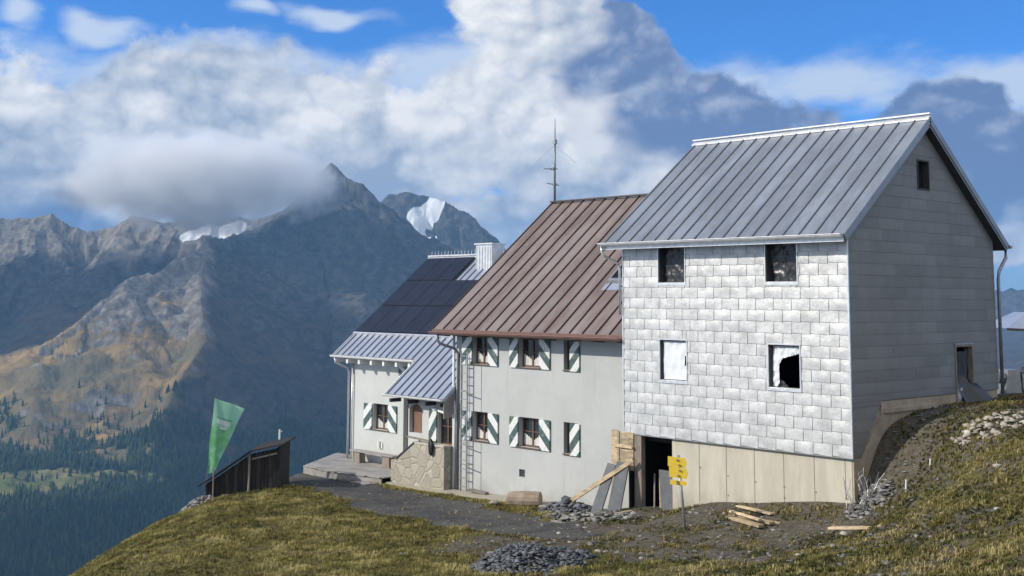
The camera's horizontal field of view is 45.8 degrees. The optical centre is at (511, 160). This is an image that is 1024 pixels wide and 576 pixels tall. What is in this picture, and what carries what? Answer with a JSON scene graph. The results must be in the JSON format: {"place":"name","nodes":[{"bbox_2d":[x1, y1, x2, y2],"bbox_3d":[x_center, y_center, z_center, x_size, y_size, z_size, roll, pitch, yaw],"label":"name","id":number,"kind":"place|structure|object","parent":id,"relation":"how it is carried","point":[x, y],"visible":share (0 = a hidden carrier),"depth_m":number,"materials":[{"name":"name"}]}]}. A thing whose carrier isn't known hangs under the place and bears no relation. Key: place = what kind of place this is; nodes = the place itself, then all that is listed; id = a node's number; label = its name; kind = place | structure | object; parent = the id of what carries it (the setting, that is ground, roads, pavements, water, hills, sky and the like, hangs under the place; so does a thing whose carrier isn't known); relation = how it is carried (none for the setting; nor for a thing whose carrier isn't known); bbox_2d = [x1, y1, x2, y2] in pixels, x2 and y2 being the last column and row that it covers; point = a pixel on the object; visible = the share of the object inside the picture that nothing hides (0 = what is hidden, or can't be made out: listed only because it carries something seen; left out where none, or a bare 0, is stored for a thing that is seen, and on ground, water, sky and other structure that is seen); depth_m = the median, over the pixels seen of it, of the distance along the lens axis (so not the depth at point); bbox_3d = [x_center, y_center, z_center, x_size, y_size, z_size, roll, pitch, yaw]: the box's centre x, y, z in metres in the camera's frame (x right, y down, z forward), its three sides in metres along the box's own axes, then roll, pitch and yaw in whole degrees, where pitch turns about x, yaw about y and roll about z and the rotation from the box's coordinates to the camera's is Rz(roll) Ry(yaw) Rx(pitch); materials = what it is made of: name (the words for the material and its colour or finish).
{"place":"outdoors","nodes":[
{"label":"outdoors","id":0,"kind":"place"},
{"bbox_2d":[288,474,602,542],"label":"path","id":1,"kind":"structure","parent":0,"point":[432,507],"depth_m":37.47,"materials":[{"name":"grey gravel"}]},
{"bbox_2d":[0,163,1023,575],"bbox_3d":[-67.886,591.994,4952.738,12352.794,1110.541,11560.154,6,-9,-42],"label":"mountains","id":2,"kind":"structure","parent":0,"point":[134,313],"depth_m":3908.02,"materials":[{"name":"grey stone"}]},
{"bbox_2d":[0,379,350,575],"bbox_3d":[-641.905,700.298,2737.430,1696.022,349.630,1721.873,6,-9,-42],"label":"forest","id":3,"kind":"object","parent":2,"relation":"on","point":[24,560],"visible":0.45,"depth_m":2611.39,"materials":[{"name":"green plant"}]},
{"bbox_2d":[996,312,1023,330],"bbox_3d":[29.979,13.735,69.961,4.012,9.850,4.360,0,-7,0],"label":"hut","id":4,"kind":"object","parent":2,"relation":"on","point":[1013,321],"visible":0.9,"depth_m":69.60,"materials":[{"name":"metal"}]},
{"bbox_2d":[0,0,1023,291],"label":"sky","id":5,"kind":"structure","parent":0,"point":[163,111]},
{"bbox_2d":[76,393,1023,575],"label":"ground","id":6,"kind":"structure","parent":0,"point":[883,452],"depth_m":29.29,"materials":[{"name":"brown soil"}]},
{"bbox_2d":[179,495,213,511],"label":"rubble","id":7,"kind":"object","parent":6,"relation":"on","point":[195,502],"visible":0.69,"depth_m":41.54,"materials":[{"name":"stone"}]},
{"bbox_2d":[212,469,213,497],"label":"marker pole","id":8,"kind":"object","parent":6,"relation":"on","point":[213,485],"visible":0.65,"depth_m":41.60,"materials":[{"name":"grey wood"}]},
{"bbox_2d":[206,398,243,483],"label":"beach flag","id":9,"kind":"object","parent":6,"relation":"on","point":[226,417],"visible":0.97,"depth_m":44.28,"materials":[{"name":"green fabric"}]},
{"bbox_2d":[198,436,295,496],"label":"wooden shed","id":10,"kind":"structure","parent":6,"relation":"on","point":[270,469],"depth_m":42.02,"materials":[{"name":"brown wood"}]},
{"bbox_2d":[303,453,390,484],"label":"wooden deck","id":11,"kind":"structure","parent":6,"relation":"on","point":[335,463],"depth_m":45.38,"materials":[{"name":"grey wood"}]},
{"bbox_2d":[349,449,397,467],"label":"bench","id":12,"kind":"object","parent":11,"relation":"on","point":[358,455],"visible":0.84,"depth_m":46.59,"materials":[{"name":"grey wood"}]},
{"bbox_2d":[330,242,507,488],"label":"mountain house","id":13,"kind":"structure","parent":6,"relation":"on","point":[395,353],"depth_m":47.48,"materials":[{"name":"paint"}]},
{"bbox_2d":[377,441,382,448],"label":"wall lamp","id":14,"kind":"object","parent":13,"relation":"attached to","point":[380,445],"visible":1,"depth_m":47.00,"materials":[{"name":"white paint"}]},
{"bbox_2d":[372,404,387,431],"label":"window","id":15,"kind":"structure","parent":13,"relation":"in","point":[382,409],"depth_m":47.43,"materials":[{"name":"brown wood"}]},
{"bbox_2d":[412,404,421,432],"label":"arched door","id":16,"kind":"structure","parent":13,"relation":"in","point":[417,410],"depth_m":43.40,"materials":[{"name":"brown wood"}]},
{"bbox_2d":[441,413,451,446],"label":"window","id":17,"kind":"structure","parent":13,"relation":"in","point":[446,424],"depth_m":42.20,"materials":[{"name":"brown wood"}]},
{"bbox_2d":[391,441,450,489],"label":"stone wall","id":18,"kind":"structure","parent":6,"relation":"on","point":[414,463],"depth_m":42.11,"materials":[{"name":"stone"}]},
{"bbox_2d":[406,436,434,442],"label":"handrail","id":19,"kind":"object","parent":18,"relation":"on","point":[419,439],"visible":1,"depth_m":42.41,"materials":[{"name":"brown wood"}]},
{"bbox_2d":[428,439,433,455],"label":"jacket","id":20,"kind":"object","parent":19,"relation":"hanging from","point":[430,446],"visible":1,"depth_m":41.75,"materials":[{"name":"black fabric"}]},
{"bbox_2d":[469,488,488,494],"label":"plank","id":21,"kind":"object","parent":6,"relation":"on","point":[478,491],"visible":1,"depth_m":40.11,"materials":[{"name":"brown wood"}]},
{"bbox_2d":[489,499,498,504],"bbox_3d":[-0.556,10.729,38.016,0.364,0.171,0.272,6,-9,-42],"label":"white rock","id":22,"kind":"object","parent":6,"relation":"on","point":[494,502],"visible":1,"depth_m":37.95,"materials":[{"name":"white stone"}]},
{"bbox_2d":[385,193,648,508],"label":"mountain house","id":23,"kind":"structure","parent":6,"relation":"on","point":[531,319],"depth_m":39.67,"materials":[{"name":"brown paint"}]},
{"bbox_2d":[459,351,469,491],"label":"ladder","id":24,"kind":"object","parent":23,"relation":"attached to","point":[466,416],"visible":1,"depth_m":41.02,"materials":[{"name":"metal"}]},
{"bbox_2d":[471,337,487,365],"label":"window","id":25,"kind":"structure","parent":23,"relation":"in","point":[482,343],"depth_m":41.24,"materials":[{"name":"brown wood"}]},
{"bbox_2d":[471,412,487,442],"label":"window","id":26,"kind":"structure","parent":23,"relation":"in","point":[482,417],"depth_m":40.93,"materials":[{"name":"brown wood"}]},
{"bbox_2d":[518,339,538,368],"bbox_3d":[0.620,6.274,39.336,0.260,0.965,1.010,6,-9,-42],"label":"window","id":27,"kind":"structure","parent":23,"relation":"in","point":[530,347],"depth_m":39.46,"materials":[{"name":"brown wood"}]},
{"bbox_2d":[518,417,538,449],"bbox_3d":[0.618,8.791,39.037,0.260,0.975,1.000,6,-9,-42],"label":"window","id":28,"kind":"structure","parent":23,"relation":"in","point":[530,425],"depth_m":39.17,"materials":[{"name":"brown wood"}]},
{"bbox_2d":[540,128,570,203],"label":"antenna mast","id":29,"kind":"object","parent":23,"relation":"on","point":[554,184],"visible":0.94,"depth_m":46.60,"materials":[{"name":"metal"}]},
{"bbox_2d":[562,341,572,371],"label":"window","id":30,"kind":"structure","parent":23,"relation":"in","point":[567,341],"depth_m":38.21,"materials":[{"name":"brown wood"}]},
{"bbox_2d":[562,422,576,456],"bbox_3d":[1.875,8.662,37.673,0.260,0.995,0.640,6,-9,-42],"label":"window","id":31,"kind":"structure","parent":23,"relation":"in","point":[568,424],"depth_m":37.91,"materials":[{"name":"brown wood"}]},
{"bbox_2d":[506,491,542,506],"bbox_3d":[0.377,10.596,37.817,1.084,0.527,0.540,-2,-7,19],"label":"log","id":32,"kind":"object","parent":6,"relation":"on","point":[527,498],"visible":0.84,"depth_m":37.63,"materials":[{"name":"brown wood"}]},
{"bbox_2d":[468,541,598,575],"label":"slate heap","id":33,"kind":"object","parent":6,"relation":"on","point":[510,553],"visible":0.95,"depth_m":26.71,"materials":[{"name":"grey stone"}]},
{"bbox_2d":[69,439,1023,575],"bbox_3d":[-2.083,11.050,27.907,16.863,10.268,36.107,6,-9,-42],"label":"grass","id":34,"kind":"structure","parent":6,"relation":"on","point":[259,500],"depth_m":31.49,"materials":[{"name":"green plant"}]},
{"bbox_2d":[75,392,1023,575],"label":"weeds","id":35,"kind":"object","parent":6,"relation":"on","point":[1000,476],"visible":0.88,"depth_m":25.60,"materials":[{"name":"green plant"}]},
{"bbox_2d":[537,495,591,513],"bbox_3d":[1.635,10.228,35.765,1.296,0.672,2.404,6,-9,-42],"label":"rubble","id":36,"kind":"object","parent":6,"relation":"on","point":[563,505],"visible":0.9,"depth_m":35.42,"materials":[{"name":"grey stone"}]},
{"bbox_2d":[542,509,642,522],"bbox_3d":[2.215,9.967,33.951,1.375,0.512,3.397,6,-9,-42],"label":"rubble","id":37,"kind":"object","parent":6,"relation":"on","point":[599,514],"visible":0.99,"depth_m":33.78,"materials":[{"name":"stone"}]},
{"bbox_2d":[568,458,633,502],"bbox_3d":[2.385,9.481,35.281,2.643,1.763,0.075,-4,-8,33],"label":"plank","id":38,"kind":"object","parent":6,"relation":"on","point":[602,480],"visible":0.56,"depth_m":35.12,"materials":[{"name":"brown wood"}]},
{"bbox_2d":[591,463,615,511],"bbox_3d":[2.649,9.474,35.055,0.658,1.365,0.401,5,-8,-33],"label":"slab","id":39,"kind":"object","parent":6,"relation":"on","point":[601,497],"depth_m":34.99,"materials":[{"name":"grey stone"}]},
{"bbox_2d":[607,461,628,510],"bbox_3d":[3.051,9.365,34.722,0.458,1.412,0.480,6,-9,-42],"label":"slab","id":40,"kind":"object","parent":6,"relation":"on","point":[617,491],"depth_m":34.68,"materials":[{"name":"grey stone"}]},
{"bbox_2d":[653,473,655,507],"bbox_3d":[4.068,9.421,34.589,0.054,0.901,0.520,-1,-7,8],"label":"plank","id":41,"kind":"object","parent":6,"relation":"on","point":[654,488],"visible":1,"depth_m":34.64,"materials":[{"name":"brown wood"}]},
{"bbox_2d":[659,479,660,507],"bbox_3d":[4.229,9.382,34.551,0.067,0.977,0.532,0,-7,5],"label":"plank","id":42,"kind":"object","parent":6,"relation":"on","point":[659,494],"visible":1,"depth_m":34.46,"materials":[{"name":"beige wood"}]},
{"bbox_2d":[659,470,672,509],"bbox_3d":[4.355,9.338,34.262,0.240,1.074,0.680,6,-9,-42],"label":"metal sheet","id":43,"kind":"object","parent":6,"relation":"on","point":[666,492],"visible":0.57,"depth_m":34.25,"materials":[{"name":"grey metal"}]},
{"bbox_2d":[668,455,687,530],"bbox_3d":[4.162,8.377,30.271,0.506,1.977,0.143,-3,-7,27],"label":"signpost","id":44,"kind":"object","parent":6,"relation":"on","point":[680,472],"visible":0.92,"depth_m":30.29,"materials":[{"name":"metal"}]},
{"bbox_2d":[399,400,1023,575],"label":"scattered stones","id":45,"kind":"object","parent":6,"relation":"on","point":[769,554],"visible":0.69,"depth_m":28.64,"materials":[{"name":"grey stone"}]},
{"bbox_2d":[725,515,763,527],"bbox_3d":[5.738,8.926,29.941,0.180,0.070,1.350,4,-7,-26],"label":"plank","id":46,"kind":"object","parent":6,"relation":"on","point":[746,522],"visible":1,"depth_m":29.82,"materials":[{"name":"beige wood"}]},
{"bbox_2d":[732,513,773,524],"bbox_3d":[5.957,8.874,30.001,0.160,0.060,1.400,4,-7,-29],"label":"plank","id":47,"kind":"object","parent":46,"relation":"on","point":[764,521],"visible":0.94,"depth_m":29.73,"materials":[{"name":"beige wood"}]},
{"bbox_2d":[729,510,761,520],"bbox_3d":[5.783,8.817,30.089,0.110,0.045,1.300,3,-7,-22],"label":"plank","id":48,"kind":"object","parent":47,"relation":"on","point":[745,515],"visible":1,"depth_m":29.99,"materials":[{"name":"beige wood"}]},
{"bbox_2d":[736,505,774,514],"bbox_3d":[6.183,8.905,30.864,0.160,0.040,1.350,4,-7,-28],"label":"plank","id":49,"kind":"object","parent":6,"relation":"on","point":[755,510],"visible":1,"depth_m":30.80,"materials":[{"name":"beige wood"}]},
{"bbox_2d":[597,112,1012,508],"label":"mountain house","id":50,"kind":"structure","parent":6,"relation":"on","point":[808,314],"depth_m":32.87,"materials":[{"name":"metal"}]},
{"bbox_2d":[611,429,633,482],"bbox_3d":[3.190,8.687,35.163,0.110,1.660,0.850,6,-9,-42],"label":"board panel","id":51,"kind":"object","parent":50,"relation":"attached to","point":[627,448],"visible":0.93,"depth_m":35.21,"materials":[{"name":"brown wood"}]},
{"bbox_2d":[657,247,685,285],"bbox_3d":[4.632,3.017,34.565,0.302,1.115,1.055,6,-9,-42],"label":"window","id":52,"kind":"structure","parent":50,"relation":"in","point":[671,267],"depth_m":34.70,"materials":[{"name":"glass"}]},
{"bbox_2d":[659,338,687,384],"bbox_3d":[4.638,5.675,34.239,0.302,1.240,1.055,6,-9,-42],"label":"window","id":53,"kind":"structure","parent":50,"relation":"in","point":[673,352],"depth_m":34.25,"materials":[{"name":"metal"}]},
{"bbox_2d":[764,243,798,284],"bbox_3d":[7.144,2.719,31.845,0.302,1.115,1.065,6,-9,-42],"label":"window","id":54,"kind":"structure","parent":50,"relation":"in","point":[780,260],"depth_m":31.97,"materials":[{"name":"glass"}]},
{"bbox_2d":[767,343,801,392],"bbox_3d":[7.154,5.387,31.514,0.302,1.220,1.055,6,-9,-42],"label":"window","id":55,"kind":"structure","parent":50,"relation":"in","point":[776,352],"depth_m":31.67,"materials":[{"name":"metal"}]},
{"bbox_2d":[916,159,929,190],"bbox_3d":[11.188,0.417,33.256,0.640,0.820,0.228,6,-9,-42],"label":"gable window","id":56,"kind":"structure","parent":50,"relation":"in","point":[923,176],"depth_m":33.40,"materials":[{"name":"black glass"}]},
{"bbox_2d":[958,387,963,400],"bbox_3d":[12.423,6.490,33.626,0.362,0.449,0.214,6,-9,-42],"label":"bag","id":57,"kind":"object","parent":50,"relation":"in","point":[960,397],"visible":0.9,"depth_m":33.52,"materials":[{"name":"grey plastic"}]},
{"bbox_2d":[957,351,993,402],"bbox_3d":[13.004,6.061,33.680,1.092,1.440,1.140,6,-9,-42],"label":"plastic film","id":58,"kind":"object","parent":50,"relation":"hanging from","point":[971,392],"visible":0.8,"depth_m":33.88,"materials":[{"name":"grey plastic"}]},
{"bbox_2d":[828,526,869,529],"bbox_3d":[7.457,8.109,26.733,0.200,0.187,1.006,7,-9,-44],"label":"plank","id":59,"kind":"object","parent":6,"relation":"on","point":[845,527],"visible":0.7,"depth_m":26.72,"materials":[{"name":"beige wood"}]},
{"bbox_2d":[843,468,883,513],"bbox_3d":[8.432,7.942,28.888,0.642,1.129,1.225,4,-7,-29],"label":"dry shrub","id":60,"kind":"object","parent":6,"relation":"on","point":[863,496],"visible":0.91,"depth_m":28.90,"materials":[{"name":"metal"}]},
{"bbox_2d":[843,478,896,520],"bbox_3d":[8.565,8.106,28.963,1.254,0.857,1.926,-1,-7,8],"label":"rubble","id":61,"kind":"object","parent":6,"relation":"on","point":[854,511],"visible":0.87,"depth_m":28.84,"materials":[{"name":"stone"}]},
{"bbox_2d":[950,410,1023,445],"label":"pale rubble","id":62,"kind":"object","parent":6,"relation":"on","point":[993,431],"visible":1,"depth_m":27.90,"materials":[{"name":"beige stone"}]},
{"bbox_2d":[997,366,1023,393],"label":"cable winch","id":63,"kind":"object","parent":6,"relation":"on","point":[1013,381],"visible":0.44,"depth_m":42.88,"materials":[{"name":"metal"}]}
]}

